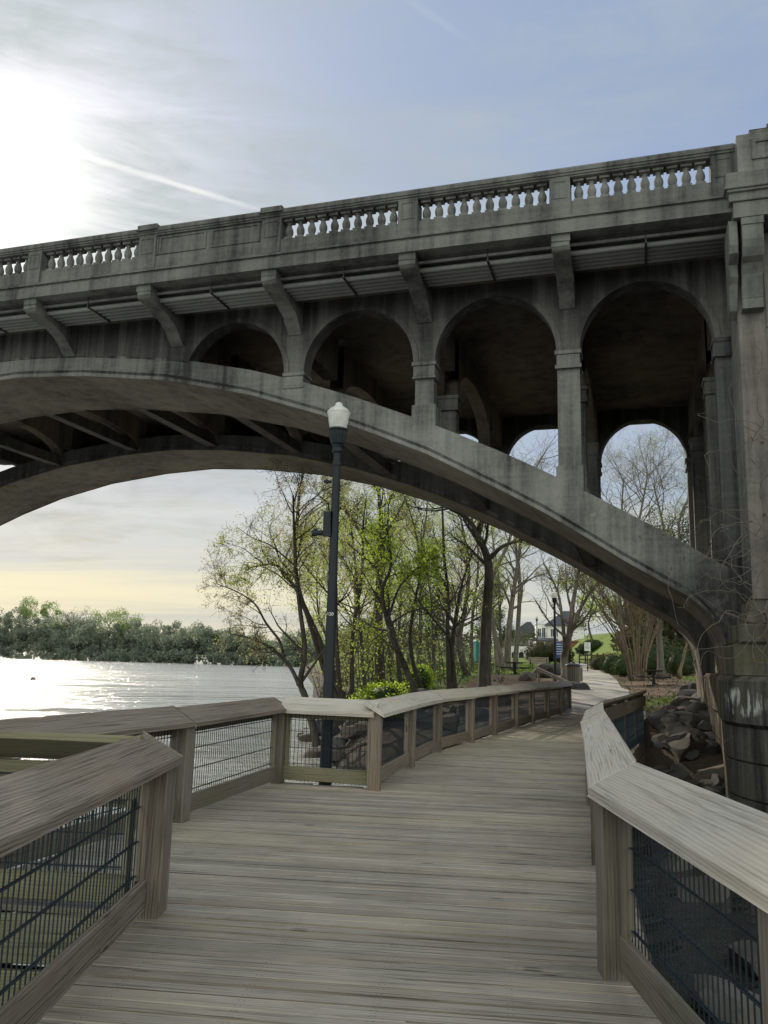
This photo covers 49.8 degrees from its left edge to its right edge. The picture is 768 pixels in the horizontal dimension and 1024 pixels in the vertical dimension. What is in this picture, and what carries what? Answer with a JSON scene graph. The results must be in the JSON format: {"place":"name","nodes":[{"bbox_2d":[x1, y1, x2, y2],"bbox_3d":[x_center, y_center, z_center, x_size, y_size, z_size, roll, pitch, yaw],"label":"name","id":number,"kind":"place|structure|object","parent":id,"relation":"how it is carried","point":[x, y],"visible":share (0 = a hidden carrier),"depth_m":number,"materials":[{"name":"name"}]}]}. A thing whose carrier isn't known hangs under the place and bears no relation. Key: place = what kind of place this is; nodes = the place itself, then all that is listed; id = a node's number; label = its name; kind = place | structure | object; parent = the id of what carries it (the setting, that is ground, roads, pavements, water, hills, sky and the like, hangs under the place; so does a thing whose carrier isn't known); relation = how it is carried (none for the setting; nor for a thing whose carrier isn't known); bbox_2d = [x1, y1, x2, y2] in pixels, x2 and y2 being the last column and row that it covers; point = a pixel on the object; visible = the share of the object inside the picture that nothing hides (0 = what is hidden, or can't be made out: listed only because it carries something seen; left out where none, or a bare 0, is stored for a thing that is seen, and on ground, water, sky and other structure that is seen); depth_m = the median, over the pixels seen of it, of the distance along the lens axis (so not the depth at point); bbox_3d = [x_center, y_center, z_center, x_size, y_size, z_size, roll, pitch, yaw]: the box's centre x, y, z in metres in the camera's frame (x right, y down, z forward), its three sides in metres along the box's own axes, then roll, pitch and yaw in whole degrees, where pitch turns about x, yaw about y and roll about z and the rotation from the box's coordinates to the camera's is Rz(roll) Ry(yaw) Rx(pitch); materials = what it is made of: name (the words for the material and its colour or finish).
{"place":"outdoors","nodes":[
{"label":"outdoors","id":0,"kind":"place"},
{"bbox_2d":[0,653,758,1023],"bbox_3d":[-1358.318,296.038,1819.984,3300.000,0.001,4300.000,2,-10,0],"label":"river water","id":1,"kind":"structure","parent":0,"point":[64,687],"depth_m":55.38,"materials":[{"name":"liquid"}]},
{"bbox_2d":[39,600,65,658],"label":"tree","id":2,"kind":"object","parent":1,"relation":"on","point":[43,611],"visible":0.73,"depth_m":399.08,"materials":[{"name":"green plant"}]},
{"bbox_2d":[116,611,144,651],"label":"tree","id":3,"kind":"object","parent":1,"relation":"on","point":[124,619],"visible":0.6,"depth_m":385.52,"materials":[{"name":"green plant"}]},
{"bbox_2d":[661,852,694,871],"bbox_3d":[4.727,5.691,13.364,1.073,0.582,0.693,4,-23,-42],"label":"boulder","id":4,"kind":"object","parent":1,"relation":"in","point":[682,863],"visible":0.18,"depth_m":13.00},
{"bbox_2d":[678,875,729,902],"bbox_3d":[4.462,5.266,11.456,0.578,0.531,0.932,-5,-12,33],"label":"boulder","id":5,"kind":"object","parent":1,"relation":"in","point":[706,889],"visible":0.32,"depth_m":11.26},
{"bbox_2d":[677,974,760,1023],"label":"boulder","id":6,"kind":"object","parent":1,"relation":"in","point":[758,1018],"visible":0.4,"depth_m":7.51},
{"bbox_2d":[728,940,757,978],"bbox_3d":[4.128,4.813,8.787,0.787,0.360,0.922,2,-10,-4],"label":"boulder","id":7,"kind":"object","parent":1,"relation":"in","point":[755,962],"visible":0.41,"depth_m":8.78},
{"bbox_2d":[0,0,767,657],"label":"sky","id":8,"kind":"structure","parent":0,"point":[116,115],"materials":[{"name":"blue"}]},
{"bbox_2d":[304,632,722,779],"bbox_3d":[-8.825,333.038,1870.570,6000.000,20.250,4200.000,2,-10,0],"label":"ground","id":9,"kind":"structure","parent":0,"point":[656,756],"depth_m":34.76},
{"bbox_2d":[0,596,40,654],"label":"tree","id":10,"kind":"object","parent":9,"relation":"on","point":[26,612],"visible":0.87,"depth_m":400.27,"materials":[{"name":"green plant"}]},
{"bbox_2d":[56,606,92,629],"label":"tree","id":11,"kind":"object","parent":9,"relation":"on","point":[70,623],"visible":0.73,"depth_m":394.68,"materials":[{"name":"green plant"}]},
{"bbox_2d":[90,606,126,635],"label":"tree","id":12,"kind":"object","parent":9,"relation":"on","point":[116,617],"visible":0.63,"depth_m":388.79,"materials":[{"name":"green plant"}]},
{"bbox_2d":[0,606,469,666],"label":"woodland","id":13,"kind":"object","parent":9,"relation":"on","point":[79,641],"visible":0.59,"depth_m":370.26,"materials":[{"name":"plant"}]},
{"bbox_2d":[206,504,340,698],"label":"tree","id":14,"kind":"object","parent":9,"relation":"on","point":[284,574],"visible":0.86,"depth_m":33.48,"materials":[{"name":"green plant"}]},
{"bbox_2d":[196,457,365,746],"bbox_3d":[-3.998,3.407,31.158,6.708,11.360,4.322,2,-10,0],"label":"tree","id":15,"kind":"object","parent":9,"relation":"on","point":[300,678],"visible":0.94,"depth_m":30.71,"materials":[{"name":"green plant"}]},
{"bbox_2d":[228,472,371,698],"bbox_3d":[-3.989,1.921,35.702,7.390,12.958,5.025,-2,-11,19],"label":"tree","id":16,"kind":"object","parent":9,"relation":"on","point":[318,636],"visible":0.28,"depth_m":35.63,"materials":[{"name":"green plant"}]},
{"bbox_2d":[268,504,375,666],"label":"leafy tree","id":17,"kind":"object","parent":9,"relation":"on","point":[314,555],"visible":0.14,"depth_m":98.48,"materials":[{"name":"green plant"}]},
{"bbox_2d":[266,474,389,698],"bbox_3d":[-1.676,2.540,34.172,5.215,10.729,5.493,11,-14,-43],"label":"young tree","id":18,"kind":"object","parent":9,"relation":"on","point":[338,678],"visible":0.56,"depth_m":34.01,"materials":[{"name":"green plant"}]},
{"bbox_2d":[2,718,653,968],"bbox_3d":[3.078,5.737,14.643,5.943,2.760,28.118,-3,-11,24],"label":"boardwalk frame","id":19,"kind":"object","parent":9,"relation":"on","point":[639,755],"visible":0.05,"depth_m":6.08,"materials":[{"name":"brown wood"}]},
{"bbox_2d":[0,912,99,1007],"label":"edge boards","id":20,"kind":"object","parent":19,"relation":"attached to","point":[26,946],"depth_m":4.85,"materials":[{"name":"green wood"}]},
{"bbox_2d":[0,713,661,1023],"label":"boardwalk","id":21,"kind":"structure","parent":19,"relation":"on","point":[454,885],"depth_m":5.23,"materials":[{"name":"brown wood"}]},
{"bbox_2d":[0,731,144,903],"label":"wooden railing","id":22,"kind":"object","parent":21,"relation":"on","point":[37,745],"visible":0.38,"depth_m":5.12,"materials":[{"name":"green wood"}]},
{"bbox_2d":[0,731,182,1023],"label":"wooden railing","id":23,"kind":"object","parent":21,"relation":"on","point":[39,801],"visible":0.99,"depth_m":3.92,"materials":[{"name":"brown wood"}]},
{"bbox_2d":[0,697,287,868],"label":"wooden railing","id":24,"kind":"object","parent":21,"relation":"on","point":[181,725],"visible":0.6,"depth_m":7.90,"materials":[{"name":"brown wood"}]},
{"bbox_2d":[282,696,379,785],"bbox_3d":[-0.713,2.860,10.343,1.285,1.033,0.265,-1,-11,16],"label":"wooden railing","id":25,"kind":"object","parent":21,"relation":"on","point":[353,710],"visible":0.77,"depth_m":10.36,"materials":[{"name":"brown wood"}]},
{"bbox_2d":[364,680,572,790],"bbox_3d":[2.917,4.780,19.502,0.764,1.377,20.260,-2,-11,19],"label":"wooden railing","id":26,"kind":"object","parent":21,"relation":"on","point":[408,705],"visible":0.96,"depth_m":14.83,"materials":[{"name":"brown wood"}]},
{"bbox_2d":[584,690,646,752],"bbox_3d":[4.399,4.054,15.249,0.266,1.371,7.329,-3,-11,22],"label":"wooden railing","id":27,"kind":"object","parent":21,"relation":"on","point":[625,713],"visible":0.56,"depth_m":15.69,"materials":[{"name":"brown wood"}]},
{"bbox_2d":[580,701,767,1023],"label":"wooden railing","id":28,"kind":"object","parent":21,"relation":"on","point":[723,840],"visible":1,"depth_m":3.56,"materials":[{"name":"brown wood"}]},
{"bbox_2d":[252,515,404,697],"bbox_3d":[-3.316,6.369,51.523,9.250,12.164,7.669,5,-11,-18],"label":"leafy tree","id":29,"kind":"object","parent":9,"relation":"on","point":[321,627],"visible":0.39,"depth_m":51.59,"materials":[{"name":"green plant"}]},
{"bbox_2d":[311,402,349,784],"bbox_3d":[-0.791,1.413,11.173,0.482,6.032,0.326,2,-10,0],"label":"street lamp","id":30,"kind":"object","parent":9,"relation":"on","point":[338,413],"visible":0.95,"depth_m":11.28,"materials":[{"name":"black metal"}]},
{"bbox_2d":[299,488,383,692],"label":"young tree","id":31,"kind":"object","parent":9,"relation":"on","point":[360,633],"visible":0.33,"depth_m":41.51,"materials":[{"name":"green plant"}]},
{"bbox_2d":[340,723,364,739],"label":"boulder","id":32,"kind":"object","parent":9,"relation":"on","point":[351,735],"visible":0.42,"depth_m":27.34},
{"bbox_2d":[300,493,411,686],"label":"leafy tree","id":33,"kind":"object","parent":9,"relation":"on","point":[350,541],"visible":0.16,"depth_m":57.27,"materials":[{"name":"green plant"}]},
{"bbox_2d":[317,476,417,685],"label":"tree","id":34,"kind":"object","parent":9,"relation":"on","point":[378,621],"visible":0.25,"depth_m":40.23,"materials":[{"name":"green plant"}]},
{"bbox_2d":[322,481,416,659],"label":"leafy tree","id":35,"kind":"object","parent":9,"relation":"on","point":[377,555],"visible":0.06,"depth_m":65.82,"materials":[{"name":"green plant"}]},
{"bbox_2d":[318,479,429,698],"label":"young tree","id":36,"kind":"object","parent":9,"relation":"on","point":[351,670],"visible":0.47,"depth_m":37.55,"materials":[{"name":"green plant"}]},
{"bbox_2d":[347,546,410,690],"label":"young tree","id":37,"kind":"object","parent":9,"relation":"on","point":[399,673],"visible":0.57,"depth_m":35.85,"materials":[{"name":"green plant"}]},
{"bbox_2d":[348,680,409,720],"bbox_3d":[0.084,6.727,29.245,2.716,1.581,2.366,2,-10,0],"label":"shrub","id":38,"kind":"object","parent":9,"relation":"on","point":[382,690],"visible":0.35,"depth_m":28.96,"materials":[{"name":"green plant"}]},
{"bbox_2d":[0,124,767,813],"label":"arch bridge","id":39,"kind":"structure","parent":9,"relation":"on","point":[412,340],"depth_m":20.70,"materials":[{"name":"concrete"}]},
{"bbox_2d":[638,341,767,748],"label":"creeper","id":40,"kind":"object","parent":39,"relation":"attached to","point":[740,577],"visible":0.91,"depth_m":15.10,"materials":[{"name":"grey plant"}]},
{"bbox_2d":[340,491,429,674],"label":"young tree","id":41,"kind":"object","parent":9,"relation":"on","point":[390,643],"visible":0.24,"depth_m":45.92,"materials":[{"name":"green plant"}]},
{"bbox_2d":[309,486,482,692],"bbox_3d":[0.431,2.790,33.290,7.230,9.661,5.416,2,-10,0],"label":"tree","id":42,"kind":"object","parent":9,"relation":"on","point":[432,556],"visible":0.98,"depth_m":33.14,"materials":[{"name":"green plant"}]},
{"bbox_2d":[290,575,511,726],"bbox_3d":[-0.193,8.164,54.970,14.041,9.593,46.216,2,-10,0],"label":"thicket","id":43,"kind":"object","parent":9,"relation":"on","point":[372,664],"visible":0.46,"depth_m":41.93,"materials":[{"name":"green plant"}]},
{"bbox_2d":[358,519,450,646],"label":"leafy tree","id":44,"kind":"object","parent":9,"relation":"on","point":[399,626],"visible":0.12,"depth_m":59.68,"materials":[{"name":"green plant"}]},
{"bbox_2d":[367,496,445,664],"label":"young tree","id":45,"kind":"object","parent":9,"relation":"on","point":[420,637],"visible":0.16,"depth_m":51.47,"materials":[{"name":"green plant"}]},
{"bbox_2d":[355,484,471,687],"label":"tree","id":46,"kind":"object","parent":9,"relation":"on","point":[415,672],"visible":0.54,"depth_m":37.29,"materials":[{"name":"green plant"}]},
{"bbox_2d":[402,662,436,689],"bbox_3d":[1.676,7.871,39.231,1.755,1.478,1.598,2,-10,0],"label":"shrub","id":47,"kind":"object","parent":9,"relation":"on","point":[426,676],"visible":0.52,"depth_m":38.91,"materials":[{"name":"green plant"}]},
{"bbox_2d":[341,651,504,695],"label":"undergrowth","id":48,"kind":"object","parent":9,"relation":"on","point":[496,672],"visible":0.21,"depth_m":47.75,"materials":[{"name":"green plant"}]},
{"bbox_2d":[391,580,461,662],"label":"leafy tree","id":49,"kind":"object","parent":9,"relation":"on","point":[442,626],"visible":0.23,"depth_m":77.18,"materials":[{"name":"green plant"}]},
{"bbox_2d":[395,502,460,661],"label":"leafy tree","id":50,"kind":"object","parent":9,"relation":"on","point":[413,540],"visible":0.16,"depth_m":82.37,"materials":[{"name":"green plant"}]},
{"bbox_2d":[386,504,479,655],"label":"leafy tree","id":51,"kind":"object","parent":9,"relation":"on","point":[412,555],"visible":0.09,"depth_m":110.20,"materials":[{"name":"green plant"}]},
{"bbox_2d":[397,503,482,675],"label":"young tree","id":52,"kind":"object","parent":9,"relation":"on","point":[433,652],"visible":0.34,"depth_m":45.78,"materials":[{"name":"green plant"}]},
{"bbox_2d":[390,452,513,688],"bbox_3d":[2.096,1.989,38.072,5.025,13.101,7.760,8,-12,-32],"label":"tree","id":53,"kind":"object","parent":9,"relation":"on","point":[451,680],"visible":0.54,"depth_m":36.64,"materials":[{"name":"green plant"}]},
{"bbox_2d":[393,498,526,675],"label":"tree","id":54,"kind":"object","parent":9,"relation":"on","point":[462,662],"visible":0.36,"depth_m":47.58,"materials":[{"name":"green plant"}]},
{"bbox_2d":[392,493,531,686],"bbox_3d":[3.597,2.868,36.054,6.384,11.240,4.953,-3,-11,22],"label":"tree","id":55,"kind":"object","parent":9,"relation":"on","point":[484,673],"visible":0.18,"depth_m":35.98,"materials":[{"name":"brown plant"}]},
{"bbox_2d":[425,514,509,660],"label":"leafy tree","id":56,"kind":"object","parent":9,"relation":"on","point":[457,563],"visible":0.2,"depth_m":89.61,"materials":[{"name":"green plant"}]},
{"bbox_2d":[448,520,505,671],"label":"tree","id":57,"kind":"object","parent":9,"relation":"on","point":[496,660],"visible":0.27,"depth_m":55.92,"materials":[{"name":"brown plant"}]},
{"bbox_2d":[437,514,530,667],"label":"young tree","id":58,"kind":"object","parent":9,"relation":"on","point":[471,656],"visible":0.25,"depth_m":61.72,"materials":[{"name":"green plant"}]},
{"bbox_2d":[453,542,524,657],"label":"leafy tree","id":59,"kind":"object","parent":9,"relation":"on","point":[501,578],"visible":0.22,"depth_m":94.87,"materials":[{"name":"green plant"}]},
{"bbox_2d":[446,513,534,665],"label":"young tree","id":60,"kind":"object","parent":9,"relation":"on","point":[499,592],"visible":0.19,"depth_m":69.51,"materials":[{"name":"brown plant"}]},
{"bbox_2d":[473,575,514,643],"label":"leafy tree","id":61,"kind":"object","parent":9,"relation":"on","point":[504,628],"visible":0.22,"depth_m":108.42,"materials":[{"name":"green plant"}]},
{"bbox_2d":[449,430,557,670],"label":"tall tree","id":62,"kind":"object","parent":9,"relation":"on","point":[501,658],"visible":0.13,"depth_m":58.10,"materials":[{"name":"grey plant"}]},
{"bbox_2d":[319,601,692,662],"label":"woodland","id":63,"kind":"object","parent":9,"relation":"on","point":[666,632],"visible":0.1,"depth_m":69.81,"materials":[{"name":"plant"}]},
{"bbox_2d":[502,622,534,655],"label":"dark house","id":64,"kind":"structure","parent":9,"relation":"on","point":[525,626],"depth_m":186.09,"materials":[{"name":"stone"}]},
{"bbox_2d":[481,531,563,670],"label":"tree","id":65,"kind":"object","parent":9,"relation":"on","point":[508,634],"visible":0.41,"depth_m":59.94,"materials":[{"name":"grey plant"}]},
{"bbox_2d":[518,672,536,680],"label":"boulder","id":66,"kind":"object","parent":9,"relation":"on","point":[526,676],"visible":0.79,"depth_m":43.83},
{"bbox_2d":[520,640,553,661],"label":"shrub","id":67,"kind":"object","parent":9,"relation":"on","point":[542,649],"visible":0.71,"depth_m":89.84,"materials":[{"name":"green plant"}]},
{"bbox_2d":[532,663,553,677],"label":"boulder","id":68,"kind":"object","parent":9,"relation":"on","point":[547,667],"visible":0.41,"depth_m":45.73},
{"bbox_2d":[470,427,629,668],"bbox_3d":[12.153,1.158,62.657,13.467,22.213,8.229,2,-10,0],"label":"tall tree","id":69,"kind":"object","parent":9,"relation":"on","point":[517,637],"visible":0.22,"depth_m":61.97,"materials":[{"name":"grey plant"}]},
{"bbox_2d":[536,667,571,690],"bbox_3d":[7.350,7.512,35.871,0.117,1.518,2.632,6,-11,-22],"label":"stair handrail","id":70,"kind":"object","parent":9,"relation":"on","point":[545,672],"visible":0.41,"depth_m":36.29,"materials":[{"name":"brown wood"}]},
{"bbox_2d":[551,591,557,680],"bbox_3d":[8.771,7.056,42.464,0.326,6.052,0.326,2,-10,0],"label":"street lamp","id":71,"kind":"object","parent":9,"relation":"on","point":[554,596],"visible":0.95,"depth_m":42.62,"materials":[{"name":"black metal"}]},
{"bbox_2d":[531,611,586,645],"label":"white house","id":72,"kind":"structure","parent":9,"relation":"on","point":[548,633],"depth_m":163.60,"materials":[{"name":"brick"}]},
{"bbox_2d":[520,549,618,678],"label":"tree","id":73,"kind":"object","parent":9,"relation":"on","point":[572,625],"visible":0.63,"depth_m":44.41,"materials":[{"name":"grey plant"}]},
{"bbox_2d":[566,663,580,681],"bbox_3d":[9.431,8.037,41.273,0.740,0.980,0.740,2,-10,0],"label":"litter bin","id":74,"kind":"object","parent":9,"relation":"on","point":[572,671],"visible":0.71,"depth_m":41.01,"materials":[{"name":"brown wood"}]},
{"bbox_2d":[552,567,623,639],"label":"leafy tree","id":75,"kind":"object","parent":9,"relation":"on","point":[590,634],"visible":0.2,"depth_m":127.21,"materials":[{"name":"green plant"}]},
{"bbox_2d":[579,638,602,651],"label":"shrub","id":76,"kind":"object","parent":9,"relation":"on","point":[595,644],"visible":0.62,"depth_m":115.89,"materials":[{"name":"green plant"}]},
{"bbox_2d":[586,654,606,669],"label":"shrub","id":77,"kind":"object","parent":9,"relation":"on","point":[593,663],"visible":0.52,"depth_m":64.70,"materials":[{"name":"green plant"}]},
{"bbox_2d":[565,662,647,717],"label":"footpath","id":78,"kind":"structure","parent":9,"relation":"on","point":[602,685],"depth_m":34.99,"materials":[{"name":"concrete"}]},
{"bbox_2d":[555,565,661,680],"bbox_3d":[12.928,5.743,44.873,6.946,7.053,4.864,2,-10,0],"label":"crepe myrtle","id":79,"kind":"object","parent":9,"relation":"on","point":[639,671],"visible":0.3,"depth_m":44.46,"materials":[{"name":"beige plant"}]},
{"bbox_2d":[598,652,621,674],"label":"shrub","id":80,"kind":"object","parent":9,"relation":"on","point":[607,661],"visible":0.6,"depth_m":55.84,"materials":[{"name":"green plant"}]},
{"bbox_2d":[535,499,688,638],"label":"leafy tree","id":81,"kind":"object","parent":9,"relation":"on","point":[675,523],"visible":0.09,"depth_m":69.70,"materials":[{"name":"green plant"}]},
{"bbox_2d":[610,654,634,676],"bbox_3d":[14.845,9.594,51.166,1.820,1.594,1.522,2,-10,0],"label":"shrub","id":82,"kind":"object","parent":9,"relation":"on","point":[620,668],"visible":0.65,"depth_m":50.89,"materials":[{"name":"green plant"}]},
{"bbox_2d":[601,430,685,627],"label":"tall tree","id":83,"kind":"object","parent":9,"relation":"on","point":[623,489],"visible":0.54,"depth_m":65.19,"materials":[{"name":"brown plant"}]},
{"bbox_2d":[601,427,687,657],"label":"tall tree","id":84,"kind":"object","parent":9,"relation":"on","point":[649,473],"visible":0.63,"depth_m":63.27,"materials":[{"name":"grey plant"}]},
{"bbox_2d":[606,426,688,644],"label":"tall tree","id":85,"kind":"object","parent":9,"relation":"on","point":[662,485],"visible":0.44,"depth_m":67.17,"materials":[{"name":"brown plant"}]},
{"bbox_2d":[631,644,668,674],"bbox_3d":[17.505,9.727,54.212,2.596,2.185,2.276,2,-10,0],"label":"shrub","id":86,"kind":"object","parent":9,"relation":"on","point":[652,662],"visible":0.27,"depth_m":53.60,"materials":[{"name":"green plant"}]},
{"bbox_2d":[632,670,675,685],"bbox_3d":[12.786,7.910,39.280,1.634,0.826,1.710,0,-10,6],"label":"picnic table","id":87,"kind":"object","parent":9,"relation":"on","point":[653,677],"visible":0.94,"depth_m":38.95,"materials":[{"name":"black paint"}]},
{"bbox_2d":[645,710,670,728],"bbox_3d":[8.139,6.139,23.919,1.182,0.677,1.008,6,-22,28],"label":"boulder","id":88,"kind":"object","parent":9,"relation":"on","point":[656,718],"visible":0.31,"depth_m":23.72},
{"bbox_2d":[655,617,666,678],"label":"tree","id":89,"kind":"object","parent":9,"relation":"on","point":[660,659],"visible":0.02,"depth_m":46.55,"materials":[{"name":"plant"}]},
{"bbox_2d":[612,671,715,708],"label":"fallen leaves","id":90,"kind":"object","parent":9,"relation":"on","point":[657,685],"visible":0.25,"depth_m":41.29,"materials":[{"name":"red plant"}]},
{"bbox_2d":[651,447,688,540],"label":"tall tree","id":91,"kind":"object","parent":9,"relation":"on","point":[678,522],"visible":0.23,"depth_m":60.24,"materials":[{"name":"brown plant"}]},
{"bbox_2d":[654,639,687,669],"bbox_3d":[18.774,9.648,55.188,2.770,2.446,2.586,2,-10,0],"label":"shrub","id":92,"kind":"object","parent":9,"relation":"on","point":[667,648],"visible":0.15,"depth_m":54.78,"materials":[{"name":"green plant"}]},
{"bbox_2d":[656,517,689,650],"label":"leafy tree","id":93,"kind":"object","parent":9,"relation":"on","point":[674,636],"visible":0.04,"depth_m":62.02,"materials":[{"name":"brown plant"}]},
{"bbox_2d":[663,733,691,749],"bbox_3d":[7.016,5.546,19.809,0.657,0.562,0.796,-1,-11,15],"label":"boulder","id":94,"kind":"object","parent":9,"relation":"on","point":[675,736],"visible":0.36,"depth_m":19.54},
{"bbox_2d":[664,648,694,675],"bbox_3d":[18.361,9.371,51.216,2.459,1.915,2.062,2,-10,0],"label":"shrub","id":95,"kind":"object","parent":9,"relation":"on","point":[673,662],"visible":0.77,"depth_m":50.75,"materials":[{"name":"green plant"}]},
{"bbox_2d":[664,733,694,761],"bbox_3d":[6.946,5.549,19.504,0.713,0.690,0.907,-3,-11,23],"label":"boulder","id":96,"kind":"object","parent":9,"relation":"on","point":[679,749],"visible":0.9,"depth_m":19.24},
{"bbox_2d":[668,763,690,780],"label":"boulder","id":97,"kind":"object","parent":9,"relation":"on","point":[681,773],"visible":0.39,"depth_m":18.33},
{"bbox_2d":[677,640,687,678],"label":"tree","id":98,"kind":"object","parent":9,"relation":"on","point":[679,673],"visible":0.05,"depth_m":45.36,"materials":[{"name":"beige plant"}]},
{"bbox_2d":[693,738,707,752],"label":"boulder","id":99,"kind":"object","parent":9,"relation":"on","point":[700,744],"visible":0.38,"depth_m":19.66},
{"bbox_2d":[695,720,712,731],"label":"boulder","id":100,"kind":"object","parent":9,"relation":"on","point":[703,726],"visible":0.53,"depth_m":22.36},
{"bbox_2d":[695,762,724,781],"bbox_3d":[7.497,5.943,18.348,1.293,0.748,0.829,-6,-7,-11],"label":"boulder","id":101,"kind":"object","parent":9,"relation":"on","point":[717,768],"visible":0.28,"depth_m":18.18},
{"bbox_2d":[698,778,724,793],"bbox_3d":[7.205,5.991,18.065,0.638,0.433,0.884,-16,-31,13],"label":"boulder","id":102,"kind":"object","parent":9,"relation":"on","point":[703,782],"visible":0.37,"depth_m":17.89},
{"bbox_2d":[703,739,720,753],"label":"boulder","id":103,"kind":"object","parent":9,"relation":"on","point":[712,747],"visible":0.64,"depth_m":19.65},
{"bbox_2d":[343,661,716,713],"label":"grass","id":104,"kind":"structure","parent":0,"point":[533,668],"depth_m":51.91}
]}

